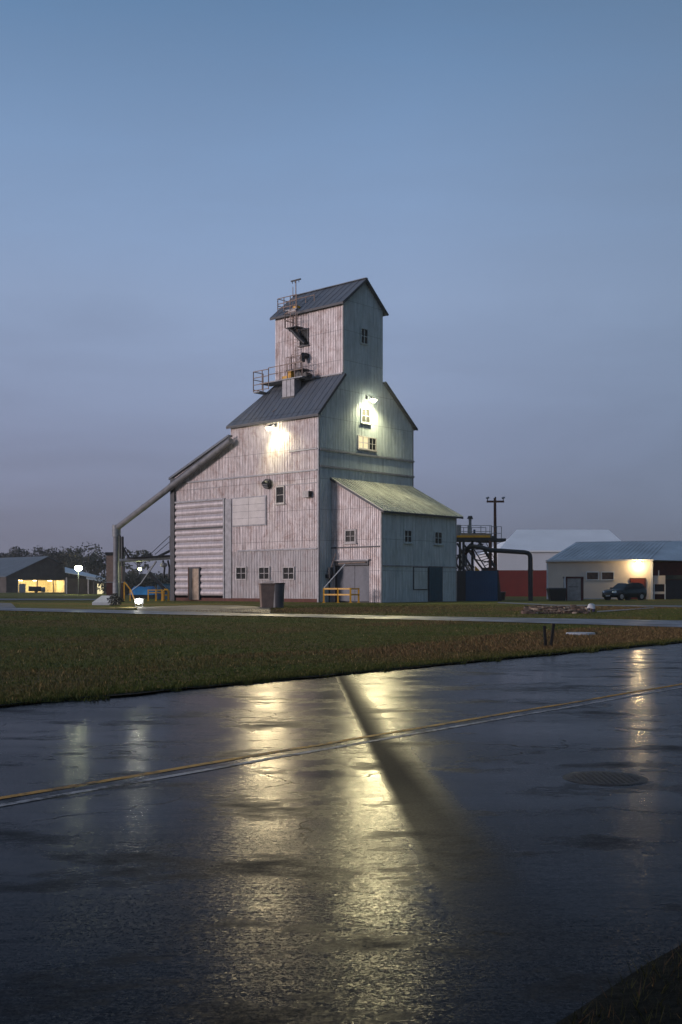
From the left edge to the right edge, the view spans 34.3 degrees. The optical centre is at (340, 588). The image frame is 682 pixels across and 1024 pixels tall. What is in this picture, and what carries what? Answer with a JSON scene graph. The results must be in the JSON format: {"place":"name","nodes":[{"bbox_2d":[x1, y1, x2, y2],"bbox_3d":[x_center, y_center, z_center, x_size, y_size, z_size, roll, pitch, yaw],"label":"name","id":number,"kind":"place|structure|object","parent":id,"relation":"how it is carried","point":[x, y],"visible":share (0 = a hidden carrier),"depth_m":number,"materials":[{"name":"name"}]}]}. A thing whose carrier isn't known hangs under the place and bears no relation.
{"place":"outdoors","nodes":[
{"label":"outdoors","id":0,"kind":"place"},
{"bbox_2d":[0,603,15,607],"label":"path","id":1,"kind":"structure","parent":0,"point":[6,605],"depth_m":68.33,"materials":[{"name":"grey concrete"}]},
{"bbox_2d":[0,598,95,599],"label":"path","id":2,"kind":"structure","parent":0,"point":[46,599],"depth_m":105.35,"materials":[{"name":"grey concrete"}]},
{"bbox_2d":[0,642,681,1023],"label":"road","id":3,"kind":"structure","parent":0,"point":[496,870],"depth_m":6.83,"materials":[{"name":"black asphalt"}]},
{"bbox_2d":[0,642,676,705],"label":"mud edge","id":4,"kind":"object","parent":3,"relation":"on","point":[137,692],"visible":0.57,"depth_m":19.04,"materials":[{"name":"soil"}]},
{"bbox_2d":[0,683,681,798],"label":"yellow line","id":5,"kind":"object","parent":3,"relation":"on","point":[87,783],"visible":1,"depth_m":10.82,"materials":[{"name":"yellow paint"}]},
{"bbox_2d":[0,687,681,805],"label":"white line","id":6,"kind":"object","parent":3,"relation":"on","point":[79,791],"visible":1,"depth_m":10.50,"materials":[{"name":"white paint"}]},
{"bbox_2d":[563,771,648,785],"bbox_3d":[2.225,1.601,9.317,0.705,0.018,0.705,0,0,0],"label":"manhole cover","id":7,"kind":"object","parent":3,"relation":"on","point":[607,778],"visible":1,"depth_m":9.28,"materials":[{"name":"metal"}]},
{"bbox_2d":[0,592,681,705],"bbox_3d":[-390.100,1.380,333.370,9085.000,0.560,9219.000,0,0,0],"label":"ground","id":8,"kind":"structure","parent":0,"point":[75,604],"depth_m":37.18,"materials":[{"name":"green plant"}]},
{"bbox_2d":[0,552,19,557],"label":"tree","id":9,"kind":"object","parent":8,"relation":"on","point":[5,555],"visible":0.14,"depth_m":329.50,"materials":[{"name":"green plant"}]},
{"bbox_2d":[9,545,47,556],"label":"tree","id":10,"kind":"object","parent":8,"relation":"on","point":[16,551],"visible":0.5,"depth_m":327.20,"materials":[{"name":"green plant"}]},
{"bbox_2d":[28,586,44,592],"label":"parked trailer","id":11,"kind":"object","parent":8,"relation":"on","point":[35,589],"visible":1,"depth_m":271.01,"materials":[{"name":"black metal"}]},
{"bbox_2d":[0,556,85,592],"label":"barn","id":12,"kind":"structure","parent":8,"relation":"on","point":[19,574],"depth_m":293.89,"materials":[{"name":"metal"}]},
{"bbox_2d":[19,584,25,592],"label":"sliding door","id":13,"kind":"structure","parent":12,"relation":"in","point":[22,587],"depth_m":288.17,"materials":[{"name":"metal"}]},
{"bbox_2d":[42,553,66,591],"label":"tree","id":14,"kind":"object","parent":8,"relation":"on","point":[60,559],"visible":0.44,"depth_m":297.14,"materials":[{"name":"green plant"}]},
{"bbox_2d":[41,546,83,559],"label":"tree","id":15,"kind":"object","parent":8,"relation":"on","point":[48,553],"visible":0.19,"depth_m":304.21,"materials":[{"name":"green plant"}]},
{"bbox_2d":[53,548,80,575],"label":"tree","id":16,"kind":"object","parent":8,"relation":"on","point":[65,556],"visible":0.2,"depth_m":297.14,"materials":[{"name":"green plant"}]},
{"bbox_2d":[75,566,81,594],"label":"yard lamp","id":17,"kind":"object","parent":8,"relation":"on","point":[78,568],"visible":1,"depth_m":189.80,"materials":[{"name":"metal"}]},
{"bbox_2d":[59,541,101,578],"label":"tree","id":18,"kind":"object","parent":8,"relation":"on","point":[69,564],"visible":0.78,"depth_m":288.88,"materials":[{"name":"green plant"}]},
{"bbox_2d":[65,567,105,593],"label":"pole shed","id":19,"kind":"structure","parent":8,"relation":"on","point":[87,585],"depth_m":217.92,"materials":[{"name":"grey"}]},
{"bbox_2d":[97,584,103,593],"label":"doorway","id":20,"kind":"structure","parent":19,"relation":"in","point":[100,591],"depth_m":216.14,"materials":[{"name":"yellow"}]},
{"bbox_2d":[72,552,105,574],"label":"tree","id":21,"kind":"object","parent":8,"relation":"on","point":[95,564],"visible":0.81,"depth_m":289.66,"materials":[{"name":"green plant"}]},
{"bbox_2d":[77,551,104,573],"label":"tree","id":22,"kind":"object","parent":8,"relation":"on","point":[93,553],"visible":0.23,"depth_m":297.98,"materials":[{"name":"green plant"}]},
{"bbox_2d":[83,553,105,575],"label":"tree","id":23,"kind":"object","parent":8,"relation":"on","point":[97,563],"visible":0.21,"depth_m":294.84,"materials":[{"name":"green plant"}]},
{"bbox_2d":[92,596,117,604],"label":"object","id":24,"kind":"object","parent":8,"relation":"on","point":[102,600],"visible":0.52,"depth_m":72.83,"materials":[{"name":"white paint"}]},
{"bbox_2d":[105,552,126,598],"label":"leg housing","id":25,"kind":"object","parent":8,"relation":"on","point":[109,573],"visible":0.59,"depth_m":118.00,"materials":[{"name":"metal"}]},
{"bbox_2d":[107,593,124,605],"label":"shrub","id":26,"kind":"object","parent":8,"relation":"on","point":[112,598],"visible":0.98,"depth_m":70.52,"materials":[{"name":"green plant"}]},
{"bbox_2d":[124,581,134,600],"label":"guard rail","id":27,"kind":"object","parent":8,"relation":"on","point":[131,592],"visible":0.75,"depth_m":95.45,"materials":[{"name":"yellow metal"}]},
{"bbox_2d":[93,571,169,594],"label":"hedge","id":28,"kind":"object","parent":8,"relation":"on","point":[131,581],"visible":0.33,"depth_m":170.39,"materials":[{"name":"green plant"}]},
{"bbox_2d":[99,571,166,583],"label":"wood","id":29,"kind":"object","parent":8,"relation":"on","point":[143,575],"visible":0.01,"depth_m":333.67,"materials":[{"name":"green plant"}]},
{"bbox_2d":[125,549,150,580],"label":"tree","id":30,"kind":"object","parent":8,"relation":"on","point":[144,553],"visible":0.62,"depth_m":259.59,"materials":[{"name":"green plant"}]},
{"bbox_2d":[134,599,143,606],"bbox_3d":[-11.789,0.849,64.482,0.520,0.502,0.336,0,0,0],"label":"ground floodlight","id":31,"kind":"object","parent":8,"relation":"on","point":[138,601],"visible":0.98,"depth_m":64.42,"materials":[{"name":"metal"}]},
{"bbox_2d":[129,586,158,598],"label":"tarpaulin load","id":32,"kind":"object","parent":8,"relation":"on","point":[139,592],"visible":0.77,"depth_m":106.25,"materials":[{"name":"blue plastic"}]},
{"bbox_2d":[147,589,162,600],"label":"guard rail","id":33,"kind":"object","parent":8,"relation":"on","point":[155,590],"visible":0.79,"depth_m":95.46,"materials":[{"name":"yellow metal"}]},
{"bbox_2d":[157,584,169,598],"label":"storage tank","id":34,"kind":"object","parent":8,"relation":"on","point":[167,586],"visible":0.24,"depth_m":110.00,"materials":[{"name":"blue paint"}]},
{"bbox_2d":[163,589,168,600],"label":"hoop barrier","id":35,"kind":"object","parent":8,"relation":"on","point":[164,590],"visible":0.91,"depth_m":95.83,"materials":[{"name":"yellow metal"}]},
{"bbox_2d":[112,435,233,599],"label":"grain spout","id":36,"kind":"object","parent":8,"relation":"on","point":[194,468],"visible":0.92,"depth_m":100.32,"materials":[{"name":"metal"}]},
{"bbox_2d":[119,536,169,592],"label":"conveyor gantry","id":37,"kind":"object","parent":36,"relation":"attached to","point":[149,557],"visible":0.89,"depth_m":101.44,"materials":[{"name":"metal"}]},
{"bbox_2d":[138,605,269,612],"bbox_3d":[-7.311,1.106,60.313,8.112,0.084,18.603,0,0,0],"label":"dirt apron","id":38,"kind":"object","parent":8,"relation":"on","point":[201,608],"visible":0.94,"depth_m":58.29,"materials":[{"name":"grey gravel"}]},
{"bbox_2d":[258,583,274,607],"bbox_3d":[-4.149,0.410,61.801,0.864,1.380,0.864,0,0,-11],"label":"waste bin","id":39,"kind":"object","parent":38,"relation":"on","point":[266,592],"visible":0.94,"depth_m":61.45,"materials":[{"name":"grey plastic"}]},
{"bbox_2d":[273,583,284,607],"bbox_3d":[-3.618,0.395,63.298,0.864,1.410,0.864,0,0,0],"label":"waste bin","id":40,"kind":"object","parent":8,"relation":"on","point":[279,589],"visible":0.66,"depth_m":62.97,"materials":[{"name":"grey plastic"}]},
{"bbox_2d":[168,277,462,602],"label":"grain elevator","id":41,"kind":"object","parent":8,"relation":"on","point":[308,487],"visible":0.98,"depth_m":90.46,"materials":[{"name":"metal"}]},
{"bbox_2d":[188,567,200,599],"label":"door","id":42,"kind":"structure","parent":41,"relation":"in","point":[194,589],"depth_m":96.64,"materials":[{"name":"metal"}]},
{"bbox_2d":[235,567,246,579],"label":"window","id":43,"kind":"structure","parent":41,"relation":"in","point":[240,572],"depth_m":92.83,"materials":[{"name":"white glass"}]},
{"bbox_2d":[258,567,269,579],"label":"window","id":44,"kind":"structure","parent":41,"relation":"in","point":[263,572],"depth_m":90.99,"materials":[{"name":"white glass"}]},
{"bbox_2d":[266,423,276,429],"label":"wall floodlight","id":45,"kind":"object","parent":41,"relation":"attached to","point":[268,427],"depth_m":89.53,"materials":[{"name":"metal"}]},
{"bbox_2d":[274,486,285,504],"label":"window","id":46,"kind":"structure","parent":41,"relation":"in","point":[279,490],"depth_m":89.73,"materials":[{"name":"white glass"}]},
{"bbox_2d":[253,312,313,411],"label":"roof platform","id":47,"kind":"structure","parent":41,"relation":"on","point":[290,382],"depth_m":91.52,"materials":[{"name":"metal"}]},
{"bbox_2d":[282,567,294,579],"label":"window","id":48,"kind":"structure","parent":41,"relation":"in","point":[288,573],"depth_m":89.07,"materials":[{"name":"white glass"}]},
{"bbox_2d":[285,308,305,344],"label":"exterior steel stair","id":49,"kind":"object","parent":41,"relation":"attached to","point":[292,329],"visible":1,"depth_m":91.79,"materials":[{"name":"metal"}]},
{"bbox_2d":[277,278,314,325],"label":"weather mast","id":50,"kind":"object","parent":41,"relation":"on","point":[296,307],"visible":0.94,"depth_m":92.82,"materials":[{"name":"metal"}]},
{"bbox_2d":[298,328,309,347],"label":"window","id":51,"kind":"structure","parent":41,"relation":"in","point":[304,333],"depth_m":91.86,"materials":[{"name":"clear glass"}]},
{"bbox_2d":[323,564,344,587],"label":"stay bar","id":52,"kind":"object","parent":41,"relation":"attached to","point":[334,576],"visible":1,"depth_m":84.92,"materials":[{"name":"white paint"}]},
{"bbox_2d":[343,529,356,543],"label":"window","id":53,"kind":"structure","parent":41,"relation":"in","point":[350,535],"depth_m":86.59,"materials":[{"name":"white glass"}]},
{"bbox_2d":[332,559,369,601],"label":"doorway","id":54,"kind":"structure","parent":41,"relation":"in","point":[355,573],"depth_m":86.79,"materials":[{"name":"grey metal"}]},
{"bbox_2d":[357,435,368,450],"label":"window","id":55,"kind":"structure","parent":41,"relation":"in","point":[362,441],"depth_m":90.83,"materials":[{"name":"grey"}]},
{"bbox_2d":[360,327,368,344],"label":"window","id":56,"kind":"structure","parent":41,"relation":"in","point":[364,332],"depth_m":90.96,"materials":[{"name":"blue paint"}]},
{"bbox_2d":[360,408,371,424],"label":"window","id":57,"kind":"structure","parent":41,"relation":"in","point":[365,413],"depth_m":91.10,"materials":[{"name":"white paint"}]},
{"bbox_2d":[365,395,376,401],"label":"wall floodlight","id":58,"kind":"object","parent":41,"relation":"attached to","point":[373,399],"depth_m":90.78,"materials":[{"name":"metal"}]},
{"bbox_2d":[369,437,377,451],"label":"window","id":59,"kind":"structure","parent":41,"relation":"in","point":[372,441],"depth_m":91.72,"materials":[{"name":"white glass"}]},
{"bbox_2d":[403,530,413,543],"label":"window","id":60,"kind":"structure","parent":41,"relation":"in","point":[407,533],"depth_m":86.93,"materials":[{"name":"blue paint"}]},
{"bbox_2d":[428,566,442,600],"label":"door","id":61,"kind":"structure","parent":41,"relation":"in","point":[435,574],"depth_m":89.51,"materials":[{"name":"metal"}]},
{"bbox_2d":[433,531,443,545],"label":"window","id":62,"kind":"structure","parent":41,"relation":"in","point":[438,536],"depth_m":89.86,"materials":[{"name":"blue paint"}]},
{"bbox_2d":[325,553,335,601],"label":"pipe","id":63,"kind":"object","parent":8,"relation":"on","point":[329,575],"visible":0.92,"depth_m":87.30,"materials":[{"name":"metal"}]},
{"bbox_2d":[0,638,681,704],"bbox_3d":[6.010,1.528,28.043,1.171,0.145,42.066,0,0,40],"label":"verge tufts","id":64,"kind":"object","parent":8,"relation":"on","point":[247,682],"visible":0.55,"depth_m":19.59,"materials":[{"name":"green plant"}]},
{"bbox_2d":[322,588,359,602],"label":"guard rail","id":65,"kind":"object","parent":8,"relation":"on","point":[338,589],"visible":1,"depth_m":83.69,"materials":[{"name":"metal"}]},
{"bbox_2d":[457,570,501,600],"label":"blue container","id":66,"kind":"object","parent":8,"relation":"on","point":[478,585],"visible":0.81,"depth_m":96.39,"materials":[{"name":"metal"}]},
{"bbox_2d":[486,497,504,570],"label":"utility pole","id":67,"kind":"object","parent":8,"relation":"on","point":[495,524],"visible":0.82,"depth_m":101.67,"materials":[{"name":"wood"}]},
{"bbox_2d":[465,544,532,600],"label":"overhead duct","id":68,"kind":"object","parent":8,"relation":"on","point":[513,551],"visible":0.91,"depth_m":97.03,"materials":[{"name":"metal"}]},
{"bbox_2d":[543,626,546,645],"bbox_3d":[5.482,1.306,29.713,0.114,0.604,0.075,0,0,0],"label":"verge post","id":69,"kind":"object","parent":8,"relation":"on","point":[544,635],"visible":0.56,"depth_m":29.68,"materials":[{"name":"brown wood"}]},
{"bbox_2d":[474,530,620,595],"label":"white hall","id":70,"kind":"structure","parent":8,"relation":"on","point":[541,546],"depth_m":150.07,"materials":[{"name":"metal"}]},
{"bbox_2d":[549,623,554,645],"bbox_3d":[5.674,1.276,29.713,0.156,0.667,0.075,0,0,0],"label":"verge post","id":71,"kind":"object","parent":8,"relation":"on","point":[552,633],"visible":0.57,"depth_m":29.68,"materials":[{"name":"brown wood"}]},
{"bbox_2d":[521,605,590,613],"bbox_3d":[12.338,1.224,63.336,3.988,0.431,14.346,0,0,12],"label":"rubble","id":72,"kind":"object","parent":8,"relation":"on","point":[572,609],"visible":0.89,"depth_m":61.44,"materials":[{"name":"stone"}]},
{"bbox_2d":[546,588,566,600],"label":"skip bin","id":73,"kind":"object","parent":8,"relation":"on","point":[556,594],"visible":0.92,"depth_m":97.86,"materials":[{"name":"black metal"}]},
{"bbox_2d":[563,577,583,600],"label":"site toilet","id":74,"kind":"object","parent":8,"relation":"on","point":[574,586],"visible":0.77,"depth_m":98.98,"materials":[{"name":"metal"}]},
{"bbox_2d":[567,578,580,599],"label":"door","id":75,"kind":"structure","parent":74,"relation":"in","point":[573,584],"depth_m":98.98,"materials":[{"name":"metal"}]},
{"bbox_2d":[566,632,594,634],"bbox_3d":[8.022,1.517,37.033,1.000,0.070,1.000,0,0,0],"label":"well cover","id":76,"kind":"object","parent":8,"relation":"on","point":[583,633],"visible":0.68,"depth_m":36.73,"materials":[{"name":"concrete"}]},
{"bbox_2d":[587,603,594,611],"bbox_3d":[14.104,1.091,62.413,0.489,0.472,0.387,0,0,0],"label":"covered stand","id":77,"kind":"object","parent":8,"relation":"on","point":[591,605],"visible":0.94,"depth_m":62.30,"materials":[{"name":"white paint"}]},
{"bbox_2d":[546,540,681,598],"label":"beige building","id":78,"kind":"structure","parent":8,"relation":"on","point":[599,567],"depth_m":111.25,"materials":[{"name":"white paint"}]},
{"bbox_2d":[586,571,598,579],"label":"window","id":79,"kind":"structure","parent":78,"relation":"in","point":[590,575],"depth_m":111.12,"materials":[{"name":"white glass"}]},
{"bbox_2d":[601,571,613,579],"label":"window","id":80,"kind":"structure","parent":78,"relation":"in","point":[605,575],"depth_m":110.85,"materials":[{"name":"white glass"}]},
{"bbox_2d":[629,578,645,598],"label":"door","id":81,"kind":"structure","parent":78,"relation":"in","point":[631,580],"depth_m":110.21,"materials":[{"name":"red metal"}]},
{"bbox_2d":[602,583,646,599],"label":"parked car","id":82,"kind":"object","parent":8,"relation":"on","point":[625,591],"visible":0.95,"depth_m":102.86,"materials":[{"name":"paint"}]},
{"bbox_2d":[0,608,681,626],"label":"side road","id":83,"kind":"structure","parent":0,"point":[667,623],"depth_m":49.05,"materials":[{"name":"grey asphalt"}]},
{"bbox_2d":[0,0,681,577],"label":"sky","id":84,"kind":"structure","parent":0,"point":[504,177],"materials":[{"name":"blue"}]},
{"bbox_2d":[457,516,505,570],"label":"steel tower platform","id":85,"kind":"structure","parent":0,"point":[473,537],"depth_m":98.20,"materials":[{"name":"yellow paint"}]},
{"bbox_2d":[501,592,505,599],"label":"black tub","id":86,"kind":"object","parent":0,"point":[503,595],"visible":0.5,"depth_m":102.50,"materials":[{"name":"plastic"}]},
{"bbox_2d":[498,602,681,606],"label":"path","id":87,"kind":"structure","parent":0,"point":[599,605],"depth_m":75.97,"materials":[{"name":"grey concrete"}]},
{"bbox_2d":[556,939,681,1023],"bbox_3d":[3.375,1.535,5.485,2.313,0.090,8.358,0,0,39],"label":"verge grass","id":88,"kind":"structure","parent":0,"point":[638,996],"depth_m":4.17,"materials":[{"name":"green plant"}]},
{"bbox_2d":[597,607,653,611],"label":"path","id":89,"kind":"structure","parent":0,"point":[623,609],"depth_m":66.42,"materials":[{"name":"grey concrete"}]}
]}

